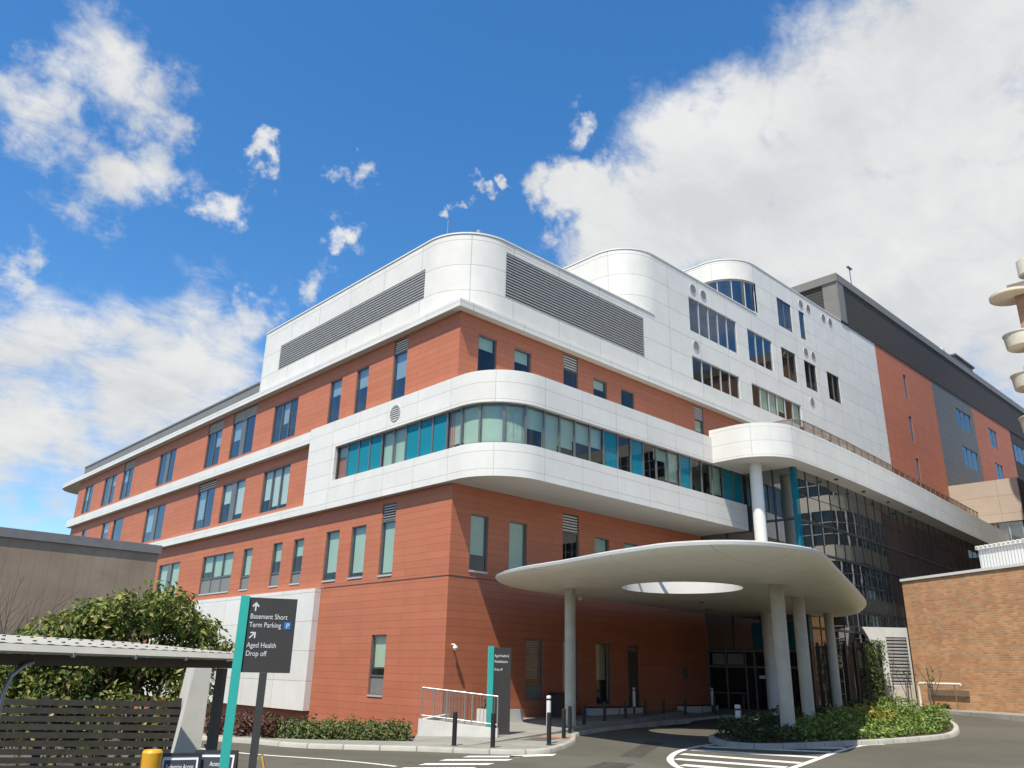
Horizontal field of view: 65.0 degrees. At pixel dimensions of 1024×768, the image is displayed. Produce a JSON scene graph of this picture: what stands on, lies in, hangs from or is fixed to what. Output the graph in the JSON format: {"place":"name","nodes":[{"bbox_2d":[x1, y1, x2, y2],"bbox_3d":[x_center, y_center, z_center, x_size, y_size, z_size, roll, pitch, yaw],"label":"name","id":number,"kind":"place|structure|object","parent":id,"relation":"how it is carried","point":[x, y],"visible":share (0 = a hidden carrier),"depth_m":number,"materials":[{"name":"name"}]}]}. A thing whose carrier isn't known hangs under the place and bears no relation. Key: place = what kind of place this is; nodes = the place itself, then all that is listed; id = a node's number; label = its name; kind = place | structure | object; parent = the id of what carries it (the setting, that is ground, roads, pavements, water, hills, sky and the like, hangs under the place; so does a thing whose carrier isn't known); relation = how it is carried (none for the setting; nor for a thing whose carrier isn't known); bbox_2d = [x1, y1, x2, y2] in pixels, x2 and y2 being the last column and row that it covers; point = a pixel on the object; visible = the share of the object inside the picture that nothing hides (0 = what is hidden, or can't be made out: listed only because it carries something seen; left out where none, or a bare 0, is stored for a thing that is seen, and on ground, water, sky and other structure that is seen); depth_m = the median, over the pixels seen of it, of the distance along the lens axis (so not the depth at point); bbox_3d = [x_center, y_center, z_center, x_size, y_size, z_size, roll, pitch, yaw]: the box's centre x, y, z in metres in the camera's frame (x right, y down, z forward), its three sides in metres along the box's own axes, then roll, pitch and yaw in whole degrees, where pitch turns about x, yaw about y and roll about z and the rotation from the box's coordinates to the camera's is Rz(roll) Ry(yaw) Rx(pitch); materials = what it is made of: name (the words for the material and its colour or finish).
{"place":"outdoors","nodes":[
{"label":"outdoors","id":0,"kind":"place"},
{"bbox_2d":[166,708,818,748],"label":"footpath","id":1,"kind":"structure","parent":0,"point":[529,727],"depth_m":25.17,"materials":[{"name":"grey concrete"}]},
{"bbox_2d":[451,712,457,745],"bbox_3d":[-1.516,9.113,21.247,0.170,0.835,0.170,19,-26,-40],"label":"bollard","id":2,"kind":"object","parent":1,"relation":"on","point":[454,730],"visible":1,"depth_m":21.20,"materials":[{"name":"metal"}]},
{"bbox_2d":[418,714,498,736],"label":"ramp wall","id":3,"kind":"structure","parent":1,"relation":"on","point":[430,726],"depth_m":23.99,"materials":[{"name":"grey concrete"}]},
{"bbox_2d":[420,687,498,728],"bbox_3d":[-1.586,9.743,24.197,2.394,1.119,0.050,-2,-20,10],"label":"metal railing","id":4,"kind":"object","parent":3,"relation":"on","point":[472,705],"visible":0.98,"depth_m":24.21,"materials":[{"name":"silver metal"}]},
{"bbox_2d":[489,713,495,747],"bbox_3d":[-0.495,9.066,21.050,0.170,0.835,0.170,19,-26,-40],"label":"bollard","id":5,"kind":"object","parent":1,"relation":"on","point":[493,727],"visible":1,"depth_m":21.00,"materials":[{"name":"metal"}]},
{"bbox_2d":[486,646,510,734],"bbox_3d":[-0.412,9.530,24.971,0.720,2.620,0.160,7,-20,-15],"label":"sign pylon","id":6,"kind":"object","parent":1,"relation":"on","point":[499,674],"visible":0.99,"depth_m":24.95,"materials":[{"name":"grey metal"}]},
{"bbox_2d":[476,696,522,722],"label":"planter wall","id":7,"kind":"structure","parent":1,"relation":"on","point":[516,714],"depth_m":30.51,"materials":[{"name":"concrete"}]},
{"bbox_2d":[546,712,550,745],"bbox_3d":[1.017,9.465,22.069,0.170,0.835,0.170,19,-26,-40],"label":"bollard","id":8,"kind":"object","parent":1,"relation":"on","point":[548,728],"visible":1,"depth_m":22.02,"materials":[{"name":"metal"}]},
{"bbox_2d":[548,692,564,716],"bbox_3d":[2.079,13.663,34.099,0.960,1.060,0.560,19,-26,-40],"label":"litter bin","id":9,"kind":"object","parent":1,"relation":"on","point":[557,702],"visible":0.57,"depth_m":33.81,"materials":[{"name":"metal"}]},
{"bbox_2d":[562,709,566,738],"bbox_3d":[1.575,10.327,24.450,0.170,0.835,0.170,19,-26,-40],"label":"bollard","id":10,"kind":"object","parent":1,"relation":"on","point":[563,723],"visible":1,"depth_m":24.40,"materials":[{"name":"metal"}]},
{"bbox_2d":[586,706,642,715],"bbox_3d":[4.616,14.663,35.909,3.440,0.465,0.490,19,-26,-40],"label":"block bench","id":11,"kind":"object","parent":1,"relation":"on","point":[597,711],"visible":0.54,"depth_m":35.50,"materials":[{"name":"grey concrete"}]},
{"bbox_2d":[677,704,718,712],"bbox_3d":[9.288,16.253,40.062,2.940,0.465,0.490,19,-26,-40],"label":"block bench","id":12,"kind":"object","parent":1,"relation":"on","point":[698,708],"visible":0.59,"depth_m":39.68,"materials":[{"name":"grey concrete"}]},
{"bbox_2d":[842,641,886,704],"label":"black fence","id":13,"kind":"object","parent":1,"relation":"on","point":[856,664],"visible":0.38,"depth_m":40.32,"materials":[{"name":"black metal"}]},
{"bbox_2d":[858,638,891,702],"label":"climbing plant","id":14,"kind":"object","parent":13,"relation":"attached to","point":[879,652],"visible":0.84,"depth_m":41.16,"materials":[{"name":"green plant"}]},
{"bbox_2d":[0,705,1023,767],"bbox_3d":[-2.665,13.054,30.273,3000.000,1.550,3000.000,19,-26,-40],"label":"road","id":15,"kind":"structure","parent":0,"point":[979,742],"depth_m":21.27,"materials":[{"name":"grey asphalt"}]},
{"bbox_2d":[0,541,105,706],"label":"bare tree","id":16,"kind":"object","parent":15,"relation":"on","point":[1,628],"visible":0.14,"depth_m":15.84,"materials":[{"name":"brown plant"}]},
{"bbox_2d":[0,527,162,740],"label":"brown building","id":17,"kind":"structure","parent":15,"relation":"on","point":[56,559],"depth_m":21.69,"materials":[{"name":"beige concrete"}]},
{"bbox_2d":[0,696,181,767],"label":"slat fence","id":18,"kind":"object","parent":15,"relation":"on","point":[35,759],"visible":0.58,"depth_m":11.70,"materials":[{"name":"black wood"}]},
{"bbox_2d":[0,634,233,749],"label":"walkway shelter","id":19,"kind":"object","parent":15,"relation":"on","point":[25,650],"visible":0.99,"depth_m":8.68,"materials":[{"name":"metal"}]},
{"bbox_2d":[0,579,234,765],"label":"leafy tree","id":20,"kind":"object","parent":15,"relation":"on","point":[171,617],"visible":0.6,"depth_m":14.02,"materials":[{"name":"green plant"}]},
{"bbox_2d":[139,749,162,767],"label":"yellow bollard","id":21,"kind":"object","parent":15,"relation":"on","point":[151,758],"visible":1,"depth_m":8.36,"materials":[{"name":"paint"}]},
{"bbox_2d":[161,752,201,767],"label":"frame sign","id":22,"kind":"object","parent":15,"relation":"on","point":[181,760],"visible":1,"depth_m":8.88,"materials":[{"name":"metal"}]},
{"bbox_2d":[167,668,211,752],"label":"raked wall","id":23,"kind":"structure","parent":15,"relation":"on","point":[191,720],"depth_m":11.39,"materials":[{"name":"white concrete"}]},
{"bbox_2d":[195,750,238,767],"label":"frame sign","id":24,"kind":"object","parent":15,"relation":"on","point":[210,758],"visible":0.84,"depth_m":9.04,"materials":[{"name":"metal"}]},
{"bbox_2d":[219,595,297,767],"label":"direction sign","id":25,"kind":"object","parent":15,"relation":"on","point":[263,647],"visible":1,"depth_m":9.08,"materials":[{"name":"grey metal"}]},
{"bbox_2d":[138,714,414,740],"bbox_3d":[-15.648,14.423,34.258,13.000,0.950,36.000,19,-26,-40],"label":"garden bed","id":26,"kind":"object","parent":15,"relation":"on","point":[411,737],"depth_m":25.05,"materials":[{"name":"soil"}]},
{"bbox_2d":[204,707,235,734],"bbox_3d":[-8.432,9.795,23.139,1.050,0.905,0.988,5,-20,-9],"label":"red shrub","id":27,"kind":"object","parent":26,"relation":"on","point":[222,723],"visible":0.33,"depth_m":22.96,"materials":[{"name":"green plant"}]},
{"bbox_2d":[233,709,253,736],"bbox_3d":[-7.570,9.687,22.786,1.013,0.913,1.017,19,-26,-40],"label":"red shrub","id":28,"kind":"object","parent":26,"relation":"on","point":[241,725],"visible":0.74,"depth_m":22.68,"materials":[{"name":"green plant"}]},
{"bbox_2d":[260,712,285,737],"bbox_3d":[-6.760,9.572,22.435,0.897,0.835,0.896,19,-26,-40],"label":"red shrub","id":29,"kind":"object","parent":26,"relation":"on","point":[273,722],"visible":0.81,"depth_m":22.32,"materials":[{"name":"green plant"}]},
{"bbox_2d":[260,713,412,740],"bbox_3d":[-5.007,9.685,22.593,4.455,0.804,1.314,1,-20,1],"label":"clipped hedge","id":30,"kind":"object","parent":26,"relation":"on","point":[378,731],"visible":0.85,"depth_m":22.36,"materials":[{"name":"green plant"}]},
{"bbox_2d":[147,715,759,754],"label":"kerb","id":31,"kind":"structure","parent":15,"relation":"on","point":[566,744],"depth_m":20.84,"materials":[{"name":"concrete"}]},
{"bbox_2d":[404,754,554,767],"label":"pedestrian crossing","id":32,"kind":"object","parent":15,"relation":"on","point":[475,760],"visible":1,"depth_m":18.77,"materials":[{"name":"paint"}]},
{"bbox_2d":[63,220,1023,736],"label":"hospital building","id":33,"kind":"structure","parent":15,"relation":"on","point":[387,474],"depth_m":40.81,"materials":[{"name":"ceramic"}]},
{"bbox_2d":[81,484,93,513],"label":"window","id":34,"kind":"structure","parent":33,"relation":"in","point":[89,490],"depth_m":70.84,"materials":[{"name":"blue glass"}]},
{"bbox_2d":[101,474,116,506],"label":"window","id":35,"kind":"structure","parent":33,"relation":"in","point":[110,483],"depth_m":67.20,"materials":[{"name":"blue glass"}]},
{"bbox_2d":[111,517,123,540],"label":"window","id":36,"kind":"structure","parent":33,"relation":"in","point":[116,533],"depth_m":63.49,"materials":[{"name":"blue glass"}]},
{"bbox_2d":[119,459,135,499],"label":"window","id":37,"kind":"structure","parent":33,"relation":"in","point":[129,468],"depth_m":64.41,"materials":[{"name":"blue glass"}]},
{"bbox_2d":[142,504,165,542],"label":"window","id":38,"kind":"structure","parent":33,"relation":"in","point":[155,515],"depth_m":58.34,"materials":[{"name":"blue glass"}]},
{"bbox_2d":[156,448,176,485],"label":"window","id":39,"kind":"structure","parent":33,"relation":"in","point":[167,461],"depth_m":59.18,"materials":[{"name":"blue glass"}]},
{"bbox_2d":[156,562,179,596],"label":"window","id":40,"kind":"structure","parent":33,"relation":"in","point":[168,572],"depth_m":52.98,"materials":[{"name":"blue glass"}]},
{"bbox_2d":[193,479,216,529],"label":"window","id":41,"kind":"structure","parent":33,"relation":"in","point":[206,494],"depth_m":52.30,"materials":[{"name":"blue glass"}]},
{"bbox_2d":[204,419,223,468],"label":"window","id":42,"kind":"structure","parent":33,"relation":"in","point":[215,433],"depth_m":53.53,"materials":[{"name":"blue glass"}]},
{"bbox_2d":[198,552,233,595],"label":"window","id":43,"kind":"structure","parent":33,"relation":"in","point":[216,571],"depth_m":48.00,"materials":[{"name":"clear glass"}]},
{"bbox_2d":[218,478,245,523],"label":"window","id":44,"kind":"structure","parent":33,"relation":"in","point":[233,493],"depth_m":48.85,"materials":[{"name":"blue glass"}]},
{"bbox_2d":[229,404,257,458],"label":"window","id":45,"kind":"structure","parent":33,"relation":"in","point":[244,421],"depth_m":50.93,"materials":[{"name":"blue glass"}]},
{"bbox_2d":[238,548,252,590],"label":"window","id":46,"kind":"structure","parent":33,"relation":"in","point":[248,552],"depth_m":45.39,"materials":[{"name":"grey glass"}]},
{"bbox_2d":[260,464,290,512],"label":"window","id":47,"kind":"structure","parent":33,"relation":"in","point":[276,481],"depth_m":45.37,"materials":[{"name":"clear glass"}]},
{"bbox_2d":[268,542,282,587],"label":"window","id":48,"kind":"structure","parent":33,"relation":"in","point":[276,560],"depth_m":43.12,"materials":[{"name":"grey glass"}]},
{"bbox_2d":[271,397,298,443],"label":"window","id":49,"kind":"structure","parent":33,"relation":"in","point":[284,424],"depth_m":47.25,"materials":[{"name":"blue glass"}]},
{"bbox_2d":[289,538,303,584],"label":"window","id":50,"kind":"structure","parent":33,"relation":"in","point":[299,543],"depth_m":41.61,"materials":[{"name":"grey glass"}]},
{"bbox_2d":[321,530,339,582],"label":"window","id":51,"kind":"structure","parent":33,"relation":"in","point":[332,543],"depth_m":39.29,"materials":[{"name":"green glass"}]},
{"bbox_2d":[327,378,341,423],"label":"window","id":52,"kind":"structure","parent":33,"relation":"in","point":[335,395],"depth_m":43.02,"materials":[{"name":"blue glass"}]},
{"bbox_2d":[347,525,366,579],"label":"window","id":53,"kind":"structure","parent":33,"relation":"in","point":[359,532],"depth_m":37.68,"materials":[{"name":"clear glass"}]},
{"bbox_2d":[354,366,368,413],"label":"window","id":54,"kind":"structure","parent":33,"relation":"in","point":[362,378],"depth_m":41.24,"materials":[{"name":"blue glass"}]},
{"bbox_2d":[367,635,386,696],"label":"window","id":55,"kind":"structure","parent":33,"relation":"in","point":[377,664],"depth_m":34.45,"materials":[{"name":"clear glass"}]},
{"bbox_2d":[377,502,396,576],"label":"window","id":56,"kind":"structure","parent":33,"relation":"in","point":[389,512],"depth_m":36.11,"materials":[{"name":"clear glass"}]},
{"bbox_2d":[391,337,407,399],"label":"window","id":57,"kind":"structure","parent":33,"relation":"in","point":[401,346],"depth_m":39.02,"materials":[{"name":"blue glass"}]},
{"bbox_2d":[469,514,487,573],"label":"window","id":58,"kind":"structure","parent":33,"relation":"in","point":[479,523],"depth_m":34.02,"materials":[{"name":"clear glass"}]},
{"bbox_2d":[477,334,495,370],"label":"window","id":59,"kind":"structure","parent":33,"relation":"in","point":[486,346],"depth_m":37.20,"materials":[{"name":"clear glass"}]},
{"bbox_2d":[508,521,525,569],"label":"window","id":60,"kind":"structure","parent":33,"relation":"in","point":[517,531],"depth_m":35.41,"materials":[{"name":"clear glass"}]},
{"bbox_2d":[514,348,530,372],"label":"window","id":61,"kind":"structure","parent":33,"relation":"in","point":[522,359],"depth_m":38.59,"materials":[{"name":"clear glass"}]},
{"bbox_2d":[525,638,541,699],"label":"window","id":62,"kind":"structure","parent":33,"relation":"in","point":[533,651],"depth_m":34.58,"materials":[{"name":"clear glass"}]},
{"bbox_2d":[335,403,743,503],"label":"ribbon window","id":63,"kind":"structure","parent":33,"relation":"in","point":[498,422],"depth_m":36.41,"materials":[{"name":"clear glass"}]},
{"bbox_2d":[563,640,576,699],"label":"window","id":64,"kind":"structure","parent":33,"relation":"in","point":[563,640],"depth_m":35.80,"materials":[{"name":"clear glass"}]},
{"bbox_2d":[563,354,577,388],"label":"window","id":65,"kind":"structure","parent":33,"relation":"in","point":[570,363],"depth_m":40.87,"materials":[{"name":"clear glass"}]},
{"bbox_2d":[563,513,577,559],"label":"window","id":66,"kind":"structure","parent":33,"relation":"in","point":[570,522],"depth_m":38.14,"materials":[{"name":"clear glass"}]},
{"bbox_2d":[593,378,606,399],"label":"window","id":67,"kind":"structure","parent":33,"relation":"in","point":[599,387],"depth_m":42.23,"materials":[{"name":"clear glass"}]},
{"bbox_2d":[594,537,608,552],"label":"window","id":68,"kind":"structure","parent":33,"relation":"in","point":[601,544],"depth_m":39.31,"materials":[{"name":"green glass"}]},
{"bbox_2d":[596,642,609,704],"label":"window","id":69,"kind":"structure","parent":33,"relation":"in","point":[602,649],"depth_m":37.51,"materials":[{"name":"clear glass"}]},
{"bbox_2d":[621,389,633,408],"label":"window","id":70,"kind":"structure","parent":33,"relation":"in","point":[626,396],"depth_m":43.90,"materials":[{"name":"blue glass"}]},
{"bbox_2d":[628,646,638,705],"bbox_3d":[5.755,14.215,38.488,0.950,3.250,0.180,19,-26,-40],"label":"side door","id":71,"kind":"structure","parent":33,"relation":"in","point":[632,650],"depth_m":38.60,"materials":[{"name":"metal"}]},
{"bbox_2d":[694,405,703,434],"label":"window","id":72,"kind":"structure","parent":33,"relation":"in","point":[698,413],"depth_m":47.93,"materials":[{"name":"grey glass"}]},
{"bbox_2d":[688,297,737,353],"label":"window","id":73,"kind":"structure","parent":33,"relation":"in","point":[706,322],"depth_m":52.85,"materials":[{"name":"blue glass"}]},
{"bbox_2d":[692,356,739,398],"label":"window","id":74,"kind":"structure","parent":33,"relation":"in","point":[708,374],"depth_m":51.48,"materials":[{"name":"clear glass"}]},
{"bbox_2d":[705,279,755,311],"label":"curved window","id":75,"kind":"structure","parent":33,"relation":"in","point":[733,292],"depth_m":57.08,"materials":[{"name":"blue glass"}]},
{"bbox_2d":[747,329,773,371],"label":"window","id":76,"kind":"structure","parent":33,"relation":"in","point":[760,349],"depth_m":56.48,"materials":[{"name":"blue glass"}]},
{"bbox_2d":[752,383,801,425],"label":"window","id":77,"kind":"structure","parent":33,"relation":"in","point":[764,399],"depth_m":55.48,"materials":[{"name":"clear glass"}]},
{"bbox_2d":[776,297,792,332],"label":"window","id":78,"kind":"structure","parent":33,"relation":"in","point":[784,314],"depth_m":60.06,"materials":[{"name":"blue glass"}]},
{"bbox_2d":[781,347,797,382],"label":"window","id":79,"kind":"structure","parent":33,"relation":"in","point":[788,358],"depth_m":58.72,"materials":[{"name":"brown glass"}]},
{"bbox_2d":[798,310,805,339],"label":"window","id":80,"kind":"structure","parent":33,"relation":"in","point":[801,318],"depth_m":61.28,"materials":[{"name":"blue glass"}]},
{"bbox_2d":[804,360,817,391],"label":"window","id":81,"kind":"structure","parent":33,"relation":"in","point":[810,372],"depth_m":60.64,"materials":[{"name":"black glass"}]},
{"bbox_2d":[827,372,840,403],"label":"window","id":82,"kind":"structure","parent":33,"relation":"in","point":[833,382],"depth_m":63.13,"materials":[{"name":"black glass"}]},
{"bbox_2d":[955,407,972,434],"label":"window","id":83,"kind":"structure","parent":33,"relation":"in","point":[964,422],"depth_m":84.27,"materials":[{"name":"blue glass"}]},
{"bbox_2d":[962,446,979,472],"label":"window","id":84,"kind":"structure","parent":33,"relation":"in","point":[970,457],"depth_m":83.05,"materials":[{"name":"blue glass"}]},
{"bbox_2d":[991,520,1023,541],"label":"wing window","id":85,"kind":"structure","parent":33,"relation":"in","point":[1015,529],"depth_m":70.29,"materials":[{"name":"grey glass"}]},
{"bbox_2d":[1013,443,1023,464],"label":"window","id":86,"kind":"structure","parent":33,"relation":"in","point":[1019,452],"depth_m":96.61,"materials":[{"name":"blue glass"}]},
{"bbox_2d":[587,762,633,767],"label":"road repair patch","id":87,"kind":"object","parent":15,"relation":"on","point":[611,765],"visible":1,"depth_m":18.46,"materials":[{"name":"grey asphalt"}]},
{"bbox_2d":[620,742,663,756],"bbox_3d":[3.735,10.342,22.791,0.583,0.001,5.094,-4,-20,16],"label":"road repair patch","id":88,"kind":"object","parent":15,"relation":"on","point":[643,749],"visible":1,"depth_m":22.48,"materials":[{"name":"grey asphalt"}]},
{"bbox_2d":[496,540,866,738],"bbox_3d":[7.774,11.082,33.299,12.560,5.850,26.549,-8,-22,25],"label":"drop off canopy","id":89,"kind":"object","parent":15,"relation":"on","point":[779,582],"visible":0.93,"depth_m":27.38,"materials":[{"name":"white paint"}]},
{"bbox_2d":[667,744,884,767],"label":"painted island","id":90,"kind":"structure","parent":15,"relation":"on","point":[670,758],"depth_m":21.11,"materials":[{"name":"paint"}]},
{"bbox_2d":[709,716,959,748],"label":"island kerb","id":91,"kind":"structure","parent":15,"relation":"on","point":[954,732],"depth_m":25.07,"materials":[{"name":"concrete"}]},
{"bbox_2d":[715,714,953,742],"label":"island soil","id":92,"kind":"structure","parent":91,"relation":"in","point":[833,739],"depth_m":26.22,"materials":[{"name":"brown soil"}]},
{"bbox_2d":[713,705,827,742],"bbox_3d":[9.413,12.035,28.660,2.990,0.993,11.318,-8,-22,25],"label":"island groundcover","id":93,"kind":"object","parent":92,"relation":"on","point":[752,728],"visible":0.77,"depth_m":25.32,"materials":[{"name":"green plant"}]},
{"bbox_2d":[828,702,896,725],"bbox_3d":[13.611,12.971,31.468,2.762,0.985,2.684,19,-26,-40],"label":"island groundcover","id":94,"kind":"object","parent":92,"relation":"on","point":[864,710],"visible":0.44,"depth_m":31.37,"materials":[{"name":"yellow plant"}]},
{"bbox_2d":[775,694,953,741],"bbox_3d":[13.189,12.723,30.866,15.524,1.410,5.463,19,-26,-40],"label":"island groundcover","id":95,"kind":"object","parent":92,"relation":"on","point":[907,720],"visible":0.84,"depth_m":28.89,"materials":[{"name":"green plant"}]},
{"bbox_2d":[878,653,897,707],"bbox_3d":[17.069,13.256,36.422,0.926,3.462,0.464,3,-20,-5],"label":"young tree","id":96,"kind":"object","parent":92,"relation":"on","point":[891,696],"visible":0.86,"depth_m":36.34,"materials":[{"name":"brown plant"}]},
{"bbox_2d":[883,647,915,705],"bbox_3d":[17.794,13.571,36.754,1.195,3.125,1.113,-4,-20,15],"label":"young tree","id":97,"kind":"object","parent":92,"relation":"on","point":[907,690],"visible":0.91,"depth_m":36.51,"materials":[{"name":"brown plant"}]},
{"bbox_2d":[916,665,941,710],"bbox_3d":[18.868,13.856,36.246,1.021,2.292,0.658,-4,-20,14],"label":"young tree","id":98,"kind":"object","parent":92,"relation":"on","point":[930,687],"visible":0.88,"depth_m":36.22,"materials":[{"name":"brown plant"}]},
{"bbox_2d":[701,418,1009,715],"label":"glazed atrium","id":99,"kind":"object","parent":15,"relation":"on","point":[873,532],"visible":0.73,"depth_m":43.43,"materials":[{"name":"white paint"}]},
{"bbox_2d":[860,627,916,706],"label":"louvred wall","id":100,"kind":"structure","parent":15,"relation":"on","point":[896,641],"depth_m":43.00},
{"bbox_2d":[900,538,1023,713],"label":"brick building","id":101,"kind":"structure","parent":15,"relation":"on","point":[966,629],"depth_m":39.14,"materials":[{"name":"brown brick"}]},
{"bbox_2d":[909,707,1023,721],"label":"path beside brick wall","id":102,"kind":"structure","parent":15,"relation":"on","point":[1007,716],"depth_m":35.49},
{"bbox_2d":[917,682,969,709],"bbox_3d":[21.334,15.426,39.763,0.502,1.222,2.812,7,-20,-15],"label":"pipe rail","id":103,"kind":"object","parent":102,"relation":"on","point":[955,693],"visible":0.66,"depth_m":39.77,"materials":[{"name":"white metal"}]},
{"bbox_2d":[989,258,1023,432],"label":"balcony tower","id":104,"kind":"structure","parent":15,"relation":"on","point":[1011,294],"depth_m":67.72,"materials":[{"name":"concrete"}]},
{"bbox_2d":[0,0,1023,534],"label":"sky","id":105,"kind":"structure","parent":0,"point":[182,181],"materials":[{"name":"blue"}]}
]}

